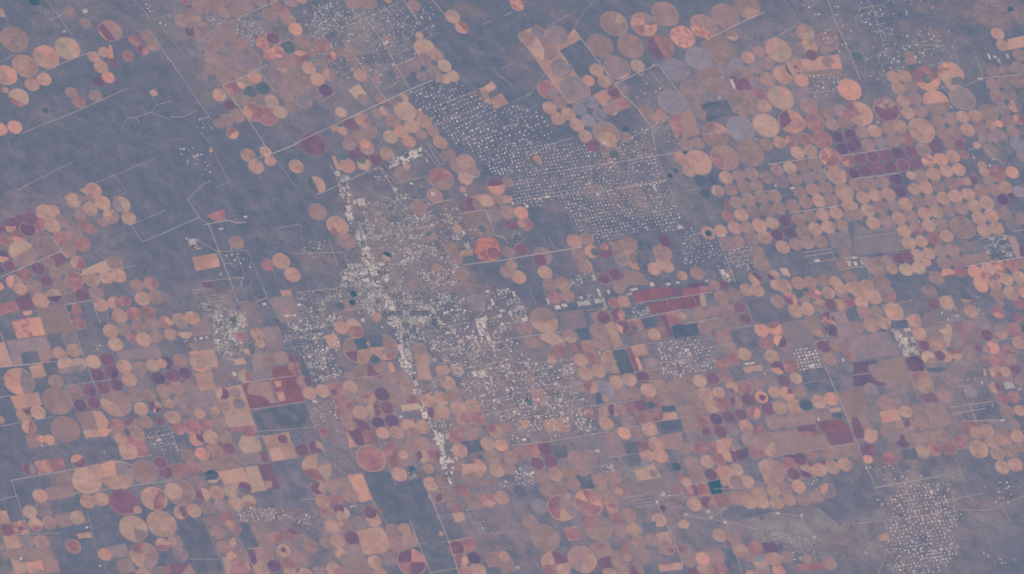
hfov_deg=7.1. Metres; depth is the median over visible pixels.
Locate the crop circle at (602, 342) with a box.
[593,334,611,350]
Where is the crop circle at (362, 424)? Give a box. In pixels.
[346,417,371,440]
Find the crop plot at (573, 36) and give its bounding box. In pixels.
[518,25,590,103]
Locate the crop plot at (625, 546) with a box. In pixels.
[620,540,635,562]
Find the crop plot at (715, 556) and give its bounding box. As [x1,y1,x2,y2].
[708,549,723,563]
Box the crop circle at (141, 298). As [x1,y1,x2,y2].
[135,292,149,304]
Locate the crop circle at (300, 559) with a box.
[290,552,307,567]
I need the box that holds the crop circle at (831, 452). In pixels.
[822,444,837,459]
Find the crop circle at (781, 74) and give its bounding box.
[773,65,792,82]
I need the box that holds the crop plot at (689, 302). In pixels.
[683,295,700,308]
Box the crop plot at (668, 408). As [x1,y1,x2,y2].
[660,405,675,411]
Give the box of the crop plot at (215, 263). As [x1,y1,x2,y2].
[211,258,219,267]
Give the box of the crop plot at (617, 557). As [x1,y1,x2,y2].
[611,551,623,566]
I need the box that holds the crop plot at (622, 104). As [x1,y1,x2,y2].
[613,96,630,110]
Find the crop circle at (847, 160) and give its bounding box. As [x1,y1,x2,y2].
[841,153,855,166]
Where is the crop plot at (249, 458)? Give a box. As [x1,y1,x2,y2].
[240,452,262,465]
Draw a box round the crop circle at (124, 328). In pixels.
[116,322,131,335]
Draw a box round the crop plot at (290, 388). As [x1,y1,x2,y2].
[272,376,303,404]
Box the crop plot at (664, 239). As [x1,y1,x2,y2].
[657,234,670,245]
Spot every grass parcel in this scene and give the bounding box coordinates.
[15,313,22,319]
[21,350,40,364]
[182,515,223,571]
[235,523,258,547]
[251,403,314,430]
[253,457,316,507]
[299,358,309,375]
[363,471,436,523]
[411,521,455,572]
[460,439,483,453]
[512,484,543,499]
[553,445,566,458]
[576,475,594,488]
[604,290,617,299]
[622,441,640,467]
[642,521,655,532]
[658,419,682,431]
[701,99,733,121]
[721,505,775,520]
[721,548,743,573]
[731,326,759,351]
[747,296,792,324]
[747,460,764,482]
[801,368,842,392]
[817,472,853,525]
[853,38,870,47]
[891,320,908,328]
[901,448,919,459]
[975,404,1000,419]
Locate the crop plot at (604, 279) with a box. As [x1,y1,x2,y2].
[597,277,607,281]
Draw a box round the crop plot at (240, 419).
[224,410,254,427]
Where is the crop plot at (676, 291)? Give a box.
[669,287,682,295]
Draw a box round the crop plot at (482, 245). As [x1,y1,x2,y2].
[474,237,499,261]
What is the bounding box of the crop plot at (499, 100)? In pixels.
[490,93,508,108]
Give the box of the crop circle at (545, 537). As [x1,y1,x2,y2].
[531,524,559,550]
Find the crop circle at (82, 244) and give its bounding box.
[73,237,89,250]
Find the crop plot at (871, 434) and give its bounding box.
[864,430,877,439]
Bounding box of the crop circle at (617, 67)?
[603,56,630,79]
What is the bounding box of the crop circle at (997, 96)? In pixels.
[990,90,1004,102]
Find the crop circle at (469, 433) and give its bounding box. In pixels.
[461,426,477,439]
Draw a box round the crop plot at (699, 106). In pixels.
[694,104,706,121]
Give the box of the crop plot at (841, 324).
[830,311,852,351]
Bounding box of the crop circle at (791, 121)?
[778,110,804,133]
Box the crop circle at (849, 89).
[837,79,861,100]
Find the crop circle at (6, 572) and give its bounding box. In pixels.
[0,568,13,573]
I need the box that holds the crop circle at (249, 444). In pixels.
[238,435,261,452]
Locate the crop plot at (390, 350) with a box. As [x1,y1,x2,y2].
[381,346,396,353]
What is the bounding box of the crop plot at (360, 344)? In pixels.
[353,337,369,349]
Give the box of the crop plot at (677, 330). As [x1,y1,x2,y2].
[672,324,682,337]
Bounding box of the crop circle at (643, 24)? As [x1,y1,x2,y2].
[630,12,656,35]
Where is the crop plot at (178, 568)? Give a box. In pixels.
[171,562,188,573]
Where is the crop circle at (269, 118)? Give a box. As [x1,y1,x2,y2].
[258,106,277,125]
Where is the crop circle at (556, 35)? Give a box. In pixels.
[546,26,567,44]
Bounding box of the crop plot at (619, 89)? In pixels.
[604,85,621,99]
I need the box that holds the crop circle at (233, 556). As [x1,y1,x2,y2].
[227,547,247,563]
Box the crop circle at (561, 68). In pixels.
[551,59,571,77]
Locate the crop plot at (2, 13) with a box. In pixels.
[0,8,5,16]
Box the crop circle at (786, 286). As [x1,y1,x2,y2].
[779,279,791,292]
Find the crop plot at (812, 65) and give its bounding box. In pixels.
[800,54,841,71]
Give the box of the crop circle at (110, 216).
[102,209,118,223]
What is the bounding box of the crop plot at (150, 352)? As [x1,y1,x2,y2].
[117,345,160,359]
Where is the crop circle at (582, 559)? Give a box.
[567,546,596,572]
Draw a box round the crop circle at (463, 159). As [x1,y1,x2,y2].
[457,154,474,169]
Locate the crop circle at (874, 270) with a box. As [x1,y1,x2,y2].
[867,265,884,276]
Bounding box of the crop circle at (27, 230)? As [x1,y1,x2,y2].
[19,223,35,236]
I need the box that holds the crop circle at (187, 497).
[164,478,194,505]
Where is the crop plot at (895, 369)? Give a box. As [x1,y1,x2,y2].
[880,356,908,387]
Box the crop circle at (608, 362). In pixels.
[601,350,619,372]
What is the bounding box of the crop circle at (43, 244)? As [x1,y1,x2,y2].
[31,232,58,256]
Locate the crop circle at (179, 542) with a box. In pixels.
[168,535,182,548]
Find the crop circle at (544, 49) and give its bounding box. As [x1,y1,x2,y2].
[531,37,557,60]
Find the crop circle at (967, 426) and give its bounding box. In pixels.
[962,421,978,437]
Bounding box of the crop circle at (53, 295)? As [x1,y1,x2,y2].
[46,289,61,302]
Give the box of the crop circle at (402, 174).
[394,167,410,181]
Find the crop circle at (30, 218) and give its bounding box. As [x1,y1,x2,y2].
[22,211,37,224]
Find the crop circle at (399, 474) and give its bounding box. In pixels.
[392,467,406,480]
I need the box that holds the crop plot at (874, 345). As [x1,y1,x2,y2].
[853,332,899,360]
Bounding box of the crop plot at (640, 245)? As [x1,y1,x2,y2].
[636,240,643,249]
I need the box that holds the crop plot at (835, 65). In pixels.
[831,62,841,68]
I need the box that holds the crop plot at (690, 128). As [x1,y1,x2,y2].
[683,109,699,137]
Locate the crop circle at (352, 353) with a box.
[343,337,371,363]
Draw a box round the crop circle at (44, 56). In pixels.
[33,45,58,67]
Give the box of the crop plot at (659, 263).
[655,258,670,269]
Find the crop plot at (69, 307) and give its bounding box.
[66,305,72,310]
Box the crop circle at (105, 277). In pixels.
[99,270,113,283]
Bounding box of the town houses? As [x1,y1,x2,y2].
[185,0,1013,559]
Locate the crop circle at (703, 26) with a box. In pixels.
[690,14,716,37]
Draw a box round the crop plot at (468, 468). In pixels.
[462,464,475,473]
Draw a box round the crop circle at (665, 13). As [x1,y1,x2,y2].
[651,2,678,25]
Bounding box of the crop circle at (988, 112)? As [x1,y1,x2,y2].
[979,104,998,120]
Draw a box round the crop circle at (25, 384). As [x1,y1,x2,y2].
[4,368,34,394]
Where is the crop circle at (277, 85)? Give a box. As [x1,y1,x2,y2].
[272,79,287,92]
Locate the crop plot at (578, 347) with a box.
[575,342,581,351]
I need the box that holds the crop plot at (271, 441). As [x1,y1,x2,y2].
[262,432,296,461]
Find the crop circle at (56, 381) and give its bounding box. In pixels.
[48,375,63,388]
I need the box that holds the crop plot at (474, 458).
[473,454,476,462]
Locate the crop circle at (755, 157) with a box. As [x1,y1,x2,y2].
[737,143,763,166]
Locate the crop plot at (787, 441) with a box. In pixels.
[768,429,828,455]
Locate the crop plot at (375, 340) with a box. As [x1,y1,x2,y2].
[369,334,382,347]
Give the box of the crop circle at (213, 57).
[204,51,220,64]
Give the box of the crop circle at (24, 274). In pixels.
[17,268,31,281]
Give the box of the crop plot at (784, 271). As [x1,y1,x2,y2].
[780,268,790,276]
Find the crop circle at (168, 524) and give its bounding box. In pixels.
[160,517,176,531]
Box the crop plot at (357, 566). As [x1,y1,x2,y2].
[340,557,369,573]
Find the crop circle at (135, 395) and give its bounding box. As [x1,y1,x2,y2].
[128,388,143,401]
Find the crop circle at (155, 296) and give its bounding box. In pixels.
[148,290,162,303]
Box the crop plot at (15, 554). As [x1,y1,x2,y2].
[5,548,38,560]
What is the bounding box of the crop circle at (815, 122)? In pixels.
[805,114,824,130]
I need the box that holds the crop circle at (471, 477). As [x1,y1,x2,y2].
[461,469,479,482]
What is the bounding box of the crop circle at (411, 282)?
[402,274,421,290]
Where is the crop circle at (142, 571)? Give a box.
[135,568,150,573]
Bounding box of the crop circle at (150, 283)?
[143,277,158,290]
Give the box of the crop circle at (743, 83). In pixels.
[734,77,751,91]
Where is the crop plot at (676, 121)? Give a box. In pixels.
[668,113,682,138]
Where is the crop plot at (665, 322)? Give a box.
[657,315,673,336]
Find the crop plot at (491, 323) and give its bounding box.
[487,318,498,328]
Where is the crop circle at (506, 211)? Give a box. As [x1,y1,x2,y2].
[500,205,514,218]
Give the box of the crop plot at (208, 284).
[202,282,214,287]
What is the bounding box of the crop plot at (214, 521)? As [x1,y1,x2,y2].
[205,516,220,526]
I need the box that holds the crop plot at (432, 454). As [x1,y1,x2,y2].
[428,448,436,462]
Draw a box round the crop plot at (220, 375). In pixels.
[211,366,228,385]
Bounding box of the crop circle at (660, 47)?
[647,35,673,58]
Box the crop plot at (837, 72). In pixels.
[804,68,841,77]
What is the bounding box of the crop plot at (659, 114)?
[651,108,667,123]
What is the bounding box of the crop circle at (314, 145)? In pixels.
[300,133,325,155]
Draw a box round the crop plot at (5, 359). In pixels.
[0,342,12,366]
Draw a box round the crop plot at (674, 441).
[660,432,682,449]
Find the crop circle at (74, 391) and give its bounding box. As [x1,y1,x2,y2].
[67,384,82,398]
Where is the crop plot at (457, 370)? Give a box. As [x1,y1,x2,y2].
[450,362,464,375]
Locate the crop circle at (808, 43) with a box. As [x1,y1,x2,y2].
[801,38,817,51]
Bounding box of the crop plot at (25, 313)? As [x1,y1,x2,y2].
[22,310,31,315]
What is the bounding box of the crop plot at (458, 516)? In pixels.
[452,512,464,521]
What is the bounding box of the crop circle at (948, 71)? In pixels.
[938,62,963,84]
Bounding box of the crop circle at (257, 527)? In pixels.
[251,521,266,534]
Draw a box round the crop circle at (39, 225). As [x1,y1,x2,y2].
[34,216,44,230]
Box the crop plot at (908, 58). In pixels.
[904,52,916,64]
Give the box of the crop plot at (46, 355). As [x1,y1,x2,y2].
[37,349,54,363]
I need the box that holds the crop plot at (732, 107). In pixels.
[729,92,744,112]
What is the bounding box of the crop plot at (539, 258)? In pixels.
[534,255,544,265]
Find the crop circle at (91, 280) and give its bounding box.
[83,272,99,286]
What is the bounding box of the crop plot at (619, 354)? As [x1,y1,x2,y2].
[612,348,628,361]
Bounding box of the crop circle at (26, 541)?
[18,534,33,548]
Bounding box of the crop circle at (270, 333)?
[262,327,276,340]
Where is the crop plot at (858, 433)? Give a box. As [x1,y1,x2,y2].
[853,429,863,437]
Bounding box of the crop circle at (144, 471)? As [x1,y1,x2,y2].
[131,460,156,483]
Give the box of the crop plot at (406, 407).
[401,403,419,410]
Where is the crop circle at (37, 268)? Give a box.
[30,262,45,274]
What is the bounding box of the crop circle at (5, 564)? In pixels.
[0,557,12,570]
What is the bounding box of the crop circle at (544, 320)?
[530,307,557,332]
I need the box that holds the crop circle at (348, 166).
[339,159,355,172]
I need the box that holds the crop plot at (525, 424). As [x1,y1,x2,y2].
[520,420,528,428]
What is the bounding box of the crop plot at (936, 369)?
[926,367,945,372]
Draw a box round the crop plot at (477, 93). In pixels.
[472,90,484,101]
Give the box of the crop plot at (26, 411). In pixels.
[22,408,30,413]
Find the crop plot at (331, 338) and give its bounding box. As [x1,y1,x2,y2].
[325,334,340,348]
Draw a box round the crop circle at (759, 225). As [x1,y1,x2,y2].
[752,219,766,231]
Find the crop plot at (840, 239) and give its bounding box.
[827,229,852,249]
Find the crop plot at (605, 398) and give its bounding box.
[602,395,608,401]
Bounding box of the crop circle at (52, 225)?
[44,218,60,232]
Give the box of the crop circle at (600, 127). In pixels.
[593,121,619,142]
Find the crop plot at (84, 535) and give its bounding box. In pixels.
[76,532,91,538]
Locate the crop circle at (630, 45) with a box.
[617,33,643,57]
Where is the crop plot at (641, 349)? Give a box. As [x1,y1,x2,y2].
[631,344,647,356]
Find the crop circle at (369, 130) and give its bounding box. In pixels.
[361,124,376,137]
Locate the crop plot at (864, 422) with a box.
[852,415,874,429]
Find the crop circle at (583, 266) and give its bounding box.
[577,259,592,273]
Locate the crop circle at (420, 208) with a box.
[410,200,426,214]
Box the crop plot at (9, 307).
[0,300,19,314]
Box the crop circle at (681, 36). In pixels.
[670,25,695,47]
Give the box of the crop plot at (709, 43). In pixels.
[701,32,737,64]
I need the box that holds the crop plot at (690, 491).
[686,486,694,496]
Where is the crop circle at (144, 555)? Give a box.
[129,542,158,568]
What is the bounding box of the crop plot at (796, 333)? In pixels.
[780,319,812,347]
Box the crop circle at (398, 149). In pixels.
[391,143,406,156]
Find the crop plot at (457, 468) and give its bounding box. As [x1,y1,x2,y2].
[448,465,461,471]
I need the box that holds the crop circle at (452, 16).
[445,10,459,22]
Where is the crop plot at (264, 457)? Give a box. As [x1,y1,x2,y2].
[259,451,268,462]
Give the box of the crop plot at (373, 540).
[356,527,390,554]
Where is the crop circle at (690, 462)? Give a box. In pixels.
[684,456,699,469]
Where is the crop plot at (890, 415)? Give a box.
[880,409,900,422]
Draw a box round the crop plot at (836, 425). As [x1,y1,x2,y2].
[816,419,851,431]
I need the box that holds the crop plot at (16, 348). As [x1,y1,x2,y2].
[6,336,50,365]
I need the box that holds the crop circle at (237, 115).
[229,109,244,122]
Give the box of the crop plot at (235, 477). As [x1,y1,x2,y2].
[218,467,251,491]
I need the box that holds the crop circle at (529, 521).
[521,514,537,528]
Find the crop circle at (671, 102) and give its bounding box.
[658,90,685,113]
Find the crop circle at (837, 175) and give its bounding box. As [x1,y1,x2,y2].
[827,166,846,184]
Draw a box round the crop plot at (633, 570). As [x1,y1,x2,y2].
[630,565,637,573]
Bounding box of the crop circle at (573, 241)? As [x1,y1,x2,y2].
[567,234,581,247]
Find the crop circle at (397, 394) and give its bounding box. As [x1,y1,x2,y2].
[388,386,406,402]
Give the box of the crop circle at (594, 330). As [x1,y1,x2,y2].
[589,323,607,336]
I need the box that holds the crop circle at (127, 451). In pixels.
[119,443,136,458]
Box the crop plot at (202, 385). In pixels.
[196,378,215,390]
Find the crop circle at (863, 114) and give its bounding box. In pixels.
[847,102,872,125]
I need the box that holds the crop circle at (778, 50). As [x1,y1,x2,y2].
[765,38,791,61]
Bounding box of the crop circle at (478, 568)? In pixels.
[470,563,485,573]
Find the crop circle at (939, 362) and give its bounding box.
[929,359,946,375]
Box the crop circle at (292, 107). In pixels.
[284,100,299,113]
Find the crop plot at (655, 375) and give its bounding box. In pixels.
[650,364,662,381]
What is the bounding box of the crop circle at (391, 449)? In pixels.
[383,441,412,467]
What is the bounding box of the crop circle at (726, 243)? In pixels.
[719,236,734,250]
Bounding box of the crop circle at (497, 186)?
[487,178,505,194]
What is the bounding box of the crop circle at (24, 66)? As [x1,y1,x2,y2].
[12,55,37,76]
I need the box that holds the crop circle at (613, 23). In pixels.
[600,11,627,35]
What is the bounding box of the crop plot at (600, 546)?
[595,543,604,548]
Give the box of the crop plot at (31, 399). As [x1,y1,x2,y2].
[23,392,41,407]
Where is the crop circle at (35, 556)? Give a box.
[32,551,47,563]
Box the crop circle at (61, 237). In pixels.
[54,231,69,244]
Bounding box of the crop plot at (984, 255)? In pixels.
[981,251,989,260]
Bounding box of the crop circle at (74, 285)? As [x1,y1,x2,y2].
[67,278,82,291]
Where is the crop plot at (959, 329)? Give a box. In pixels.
[955,321,968,344]
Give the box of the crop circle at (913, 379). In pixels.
[911,371,929,386]
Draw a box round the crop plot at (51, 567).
[43,560,59,573]
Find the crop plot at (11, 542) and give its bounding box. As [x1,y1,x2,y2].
[3,535,20,548]
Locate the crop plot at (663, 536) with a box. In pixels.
[656,531,672,543]
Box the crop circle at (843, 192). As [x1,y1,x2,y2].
[834,184,853,200]
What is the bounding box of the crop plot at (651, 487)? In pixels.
[627,479,664,495]
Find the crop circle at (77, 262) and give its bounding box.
[70,256,85,269]
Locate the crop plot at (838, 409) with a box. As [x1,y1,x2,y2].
[830,407,840,411]
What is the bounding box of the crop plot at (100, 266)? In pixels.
[81,260,122,274]
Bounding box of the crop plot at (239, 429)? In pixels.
[230,425,256,431]
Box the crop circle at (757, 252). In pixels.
[750,246,764,259]
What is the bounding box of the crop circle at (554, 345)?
[538,333,566,358]
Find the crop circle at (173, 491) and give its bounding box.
[164,483,182,498]
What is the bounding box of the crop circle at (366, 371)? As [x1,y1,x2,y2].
[353,364,381,388]
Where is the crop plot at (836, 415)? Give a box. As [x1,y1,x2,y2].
[831,413,841,417]
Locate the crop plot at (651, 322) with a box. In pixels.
[641,317,657,328]
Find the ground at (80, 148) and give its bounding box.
[0,0,1023,573]
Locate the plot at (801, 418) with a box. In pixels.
[788,410,814,427]
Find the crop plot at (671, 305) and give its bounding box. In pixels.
[647,297,682,314]
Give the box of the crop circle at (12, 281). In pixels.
[6,275,21,289]
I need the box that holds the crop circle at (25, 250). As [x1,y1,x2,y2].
[8,240,36,264]
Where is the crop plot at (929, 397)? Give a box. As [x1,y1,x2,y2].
[920,392,938,402]
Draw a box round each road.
[1,251,60,276]
[11,480,28,532]
[14,461,130,479]
[21,88,127,133]
[64,300,99,321]
[65,306,93,382]
[67,480,170,494]
[75,266,132,274]
[147,28,170,60]
[170,181,208,229]
[203,220,245,224]
[203,517,224,571]
[209,226,232,286]
[218,250,262,286]
[222,85,263,142]
[231,0,277,21]
[242,375,295,382]
[294,121,341,143]
[341,39,385,99]
[342,2,397,27]
[342,79,433,120]
[358,221,380,283]
[362,14,407,86]
[400,328,432,429]
[410,521,430,573]
[422,143,445,166]
[423,480,458,573]
[435,102,487,124]
[459,209,494,234]
[463,259,509,264]
[511,247,580,258]
[512,331,561,338]
[515,431,607,444]
[517,33,551,81]
[525,189,613,199]
[555,156,677,208]
[574,29,654,143]
[613,418,682,431]
[614,180,665,188]
[615,64,657,83]
[627,309,682,320]
[635,296,682,303]
[657,503,682,560]
[658,64,682,97]
[687,432,707,481]
[690,516,755,528]
[708,12,763,38]
[712,497,742,573]
[718,238,735,281]
[768,156,819,164]
[768,443,851,457]
[790,205,841,212]
[824,365,852,430]
[827,0,853,61]
[853,173,898,178]
[853,434,875,488]
[854,496,1022,523]
[867,0,885,50]
[875,476,938,487]
[881,509,902,563]
[964,257,1022,266]
[980,235,1015,255]
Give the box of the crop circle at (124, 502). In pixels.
[109,489,138,515]
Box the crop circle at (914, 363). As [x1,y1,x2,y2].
[906,355,924,371]
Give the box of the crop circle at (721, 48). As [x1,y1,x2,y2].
[714,42,729,55]
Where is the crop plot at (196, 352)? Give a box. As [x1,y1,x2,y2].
[191,350,207,371]
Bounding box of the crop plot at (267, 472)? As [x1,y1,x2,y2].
[258,464,279,489]
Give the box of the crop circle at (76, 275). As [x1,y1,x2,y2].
[65,272,83,285]
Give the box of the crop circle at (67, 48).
[55,37,79,59]
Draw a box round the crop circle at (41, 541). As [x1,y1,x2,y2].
[34,535,48,548]
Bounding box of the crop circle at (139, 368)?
[132,361,146,375]
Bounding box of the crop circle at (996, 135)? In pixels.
[990,129,1007,143]
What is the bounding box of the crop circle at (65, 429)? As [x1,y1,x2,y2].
[51,416,79,441]
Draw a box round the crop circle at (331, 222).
[326,216,344,234]
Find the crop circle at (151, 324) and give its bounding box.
[145,318,159,330]
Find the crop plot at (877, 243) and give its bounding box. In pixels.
[853,221,903,254]
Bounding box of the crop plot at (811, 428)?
[798,424,816,431]
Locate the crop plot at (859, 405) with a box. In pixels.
[852,388,868,414]
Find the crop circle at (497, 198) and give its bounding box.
[489,194,502,207]
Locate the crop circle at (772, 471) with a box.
[758,458,784,484]
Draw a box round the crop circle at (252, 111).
[243,102,263,120]
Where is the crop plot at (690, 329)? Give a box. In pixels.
[683,323,698,336]
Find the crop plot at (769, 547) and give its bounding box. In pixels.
[762,543,775,552]
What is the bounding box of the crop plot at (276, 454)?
[269,447,283,460]
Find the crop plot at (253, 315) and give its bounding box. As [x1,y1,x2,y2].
[239,302,263,327]
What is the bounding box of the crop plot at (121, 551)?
[107,545,129,558]
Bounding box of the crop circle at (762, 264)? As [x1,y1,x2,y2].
[754,258,768,270]
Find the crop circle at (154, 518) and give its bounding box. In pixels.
[147,511,175,536]
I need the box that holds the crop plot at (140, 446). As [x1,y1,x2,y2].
[116,435,149,457]
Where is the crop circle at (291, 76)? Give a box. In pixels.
[282,68,300,84]
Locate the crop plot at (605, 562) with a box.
[598,556,612,568]
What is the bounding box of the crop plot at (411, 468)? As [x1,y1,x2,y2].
[408,466,415,471]
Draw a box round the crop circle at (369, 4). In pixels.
[360,0,376,9]
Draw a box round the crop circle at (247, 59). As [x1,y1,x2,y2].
[234,47,260,71]
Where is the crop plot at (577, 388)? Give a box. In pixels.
[567,381,584,392]
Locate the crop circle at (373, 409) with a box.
[366,403,381,416]
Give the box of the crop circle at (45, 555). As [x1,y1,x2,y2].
[38,548,53,561]
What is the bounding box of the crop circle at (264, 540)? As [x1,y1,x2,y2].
[257,533,272,546]
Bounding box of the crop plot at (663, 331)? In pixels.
[658,322,668,338]
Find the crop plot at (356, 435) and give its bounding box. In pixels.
[347,429,364,445]
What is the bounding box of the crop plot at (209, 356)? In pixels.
[189,349,217,372]
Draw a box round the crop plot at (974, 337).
[966,330,984,343]
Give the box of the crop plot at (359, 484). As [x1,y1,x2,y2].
[347,474,371,501]
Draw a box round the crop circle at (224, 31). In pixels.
[215,22,237,40]
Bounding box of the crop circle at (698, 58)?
[685,47,711,69]
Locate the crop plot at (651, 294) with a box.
[633,287,672,302]
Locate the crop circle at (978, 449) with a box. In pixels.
[969,440,988,457]
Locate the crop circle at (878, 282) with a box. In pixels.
[872,276,890,289]
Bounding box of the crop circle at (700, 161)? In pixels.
[687,150,711,174]
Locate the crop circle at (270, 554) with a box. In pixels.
[256,546,273,562]
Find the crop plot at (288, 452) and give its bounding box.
[281,445,296,458]
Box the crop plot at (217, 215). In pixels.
[206,209,225,220]
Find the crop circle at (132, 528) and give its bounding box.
[119,515,147,541]
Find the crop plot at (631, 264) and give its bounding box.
[608,240,639,269]
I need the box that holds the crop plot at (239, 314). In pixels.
[236,313,245,326]
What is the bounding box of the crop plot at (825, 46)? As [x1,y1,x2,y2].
[816,28,839,53]
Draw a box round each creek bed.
[566,201,666,228]
[683,506,828,536]
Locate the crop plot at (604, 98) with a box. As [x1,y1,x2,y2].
[593,90,610,106]
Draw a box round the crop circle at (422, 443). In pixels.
[415,436,430,450]
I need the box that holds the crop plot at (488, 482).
[470,479,495,487]
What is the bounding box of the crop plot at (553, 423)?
[543,417,568,431]
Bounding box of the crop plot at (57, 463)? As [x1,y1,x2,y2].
[50,457,65,470]
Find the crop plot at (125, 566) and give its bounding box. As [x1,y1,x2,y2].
[116,557,135,573]
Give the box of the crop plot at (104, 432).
[98,429,111,435]
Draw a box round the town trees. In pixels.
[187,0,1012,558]
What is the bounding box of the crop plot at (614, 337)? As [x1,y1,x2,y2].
[605,322,621,348]
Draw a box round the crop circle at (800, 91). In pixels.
[792,83,809,97]
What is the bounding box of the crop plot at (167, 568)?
[164,565,170,573]
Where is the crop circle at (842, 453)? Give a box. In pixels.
[835,446,848,459]
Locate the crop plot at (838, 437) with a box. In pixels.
[826,431,853,444]
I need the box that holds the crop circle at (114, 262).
[107,256,122,268]
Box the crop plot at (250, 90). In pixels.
[245,87,255,93]
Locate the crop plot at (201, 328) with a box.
[192,320,211,336]
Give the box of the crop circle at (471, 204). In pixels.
[463,197,480,212]
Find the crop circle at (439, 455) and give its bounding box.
[427,447,441,461]
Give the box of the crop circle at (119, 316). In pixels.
[112,309,127,322]
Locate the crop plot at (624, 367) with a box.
[616,360,633,373]
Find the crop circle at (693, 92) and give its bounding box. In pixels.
[679,80,706,104]
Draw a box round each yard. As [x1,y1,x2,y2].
[188,238,195,244]
[346,212,353,219]
[357,198,366,205]
[397,344,406,358]
[404,348,412,357]
[421,412,426,418]
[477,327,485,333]
[477,371,485,377]
[576,300,590,306]
[906,347,915,352]
[1003,382,1014,388]
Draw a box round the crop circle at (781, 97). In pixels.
[767,86,793,109]
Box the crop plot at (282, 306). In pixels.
[267,296,300,323]
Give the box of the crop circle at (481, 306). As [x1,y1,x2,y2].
[467,294,484,310]
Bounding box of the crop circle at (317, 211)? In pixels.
[308,203,326,219]
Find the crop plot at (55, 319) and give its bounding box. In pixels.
[36,304,72,334]
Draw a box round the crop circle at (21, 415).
[16,407,31,420]
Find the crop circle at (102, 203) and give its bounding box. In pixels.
[95,196,110,209]
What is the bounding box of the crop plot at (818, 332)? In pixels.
[811,329,824,337]
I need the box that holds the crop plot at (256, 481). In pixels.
[245,465,266,492]
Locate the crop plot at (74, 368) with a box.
[59,364,84,373]
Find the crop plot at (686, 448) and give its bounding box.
[683,443,690,452]
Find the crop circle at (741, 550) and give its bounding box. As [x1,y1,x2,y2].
[733,544,747,557]
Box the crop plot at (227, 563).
[221,557,250,573]
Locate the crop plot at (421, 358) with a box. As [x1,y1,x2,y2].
[414,353,428,362]
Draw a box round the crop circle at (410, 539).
[401,533,417,546]
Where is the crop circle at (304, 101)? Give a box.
[296,94,312,107]
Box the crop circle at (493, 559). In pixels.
[486,552,500,566]
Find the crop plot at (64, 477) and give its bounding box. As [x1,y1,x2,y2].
[54,471,71,484]
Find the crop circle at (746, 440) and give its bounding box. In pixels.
[741,434,755,446]
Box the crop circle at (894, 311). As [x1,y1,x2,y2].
[885,303,903,319]
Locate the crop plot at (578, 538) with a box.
[564,526,579,540]
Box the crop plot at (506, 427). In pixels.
[494,422,511,430]
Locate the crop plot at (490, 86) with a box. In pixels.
[483,82,496,91]
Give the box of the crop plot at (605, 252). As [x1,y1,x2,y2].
[599,250,612,255]
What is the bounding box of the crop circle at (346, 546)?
[341,543,351,556]
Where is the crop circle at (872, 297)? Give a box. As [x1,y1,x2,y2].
[865,289,881,303]
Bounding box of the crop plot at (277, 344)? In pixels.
[266,326,283,351]
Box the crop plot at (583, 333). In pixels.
[576,328,590,340]
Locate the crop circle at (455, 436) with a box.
[448,429,462,443]
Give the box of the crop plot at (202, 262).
[192,253,217,270]
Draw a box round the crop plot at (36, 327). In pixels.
[29,317,44,335]
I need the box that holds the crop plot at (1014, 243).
[1009,236,1020,256]
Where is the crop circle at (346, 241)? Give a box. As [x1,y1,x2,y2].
[338,233,355,248]
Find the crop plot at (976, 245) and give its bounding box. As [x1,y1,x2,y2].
[970,240,983,252]
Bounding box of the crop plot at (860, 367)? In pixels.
[853,360,875,374]
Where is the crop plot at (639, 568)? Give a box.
[635,563,644,573]
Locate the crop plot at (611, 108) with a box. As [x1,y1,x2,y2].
[603,100,618,115]
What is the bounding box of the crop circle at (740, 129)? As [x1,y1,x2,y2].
[727,116,754,141]
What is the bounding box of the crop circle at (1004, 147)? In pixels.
[996,140,1011,154]
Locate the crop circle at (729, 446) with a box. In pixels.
[717,438,741,461]
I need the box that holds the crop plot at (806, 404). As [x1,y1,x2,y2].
[800,401,812,409]
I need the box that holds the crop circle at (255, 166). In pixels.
[248,160,263,173]
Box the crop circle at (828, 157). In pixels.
[819,148,839,166]
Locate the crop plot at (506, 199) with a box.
[472,194,511,207]
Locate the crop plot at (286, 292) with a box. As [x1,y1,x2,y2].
[280,290,291,295]
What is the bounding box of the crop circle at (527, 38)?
[518,31,534,45]
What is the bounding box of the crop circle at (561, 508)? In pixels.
[547,494,575,520]
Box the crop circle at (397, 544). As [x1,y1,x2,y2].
[390,536,406,551]
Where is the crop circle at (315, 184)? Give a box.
[306,176,325,193]
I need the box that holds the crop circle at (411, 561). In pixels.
[397,548,425,573]
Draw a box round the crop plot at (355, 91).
[348,84,365,98]
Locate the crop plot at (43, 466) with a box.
[35,459,52,474]
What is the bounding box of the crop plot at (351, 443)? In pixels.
[346,431,356,446]
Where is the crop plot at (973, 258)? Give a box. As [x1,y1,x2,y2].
[963,253,985,263]
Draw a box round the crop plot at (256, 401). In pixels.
[242,380,276,408]
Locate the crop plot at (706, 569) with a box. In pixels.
[696,564,714,573]
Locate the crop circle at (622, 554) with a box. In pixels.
[610,551,627,564]
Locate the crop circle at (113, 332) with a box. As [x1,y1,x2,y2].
[103,324,117,337]
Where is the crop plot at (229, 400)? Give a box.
[214,384,249,413]
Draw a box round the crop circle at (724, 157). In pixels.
[710,145,738,170]
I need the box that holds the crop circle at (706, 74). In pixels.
[698,66,721,85]
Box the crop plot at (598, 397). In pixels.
[595,392,602,403]
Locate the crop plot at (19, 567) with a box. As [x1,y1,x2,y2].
[11,559,26,573]
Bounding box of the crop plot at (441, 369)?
[435,365,450,373]
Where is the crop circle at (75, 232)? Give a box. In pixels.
[66,226,82,239]
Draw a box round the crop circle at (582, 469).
[574,462,589,476]
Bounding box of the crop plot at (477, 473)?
[475,458,484,478]
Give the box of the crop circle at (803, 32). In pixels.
[796,25,814,39]

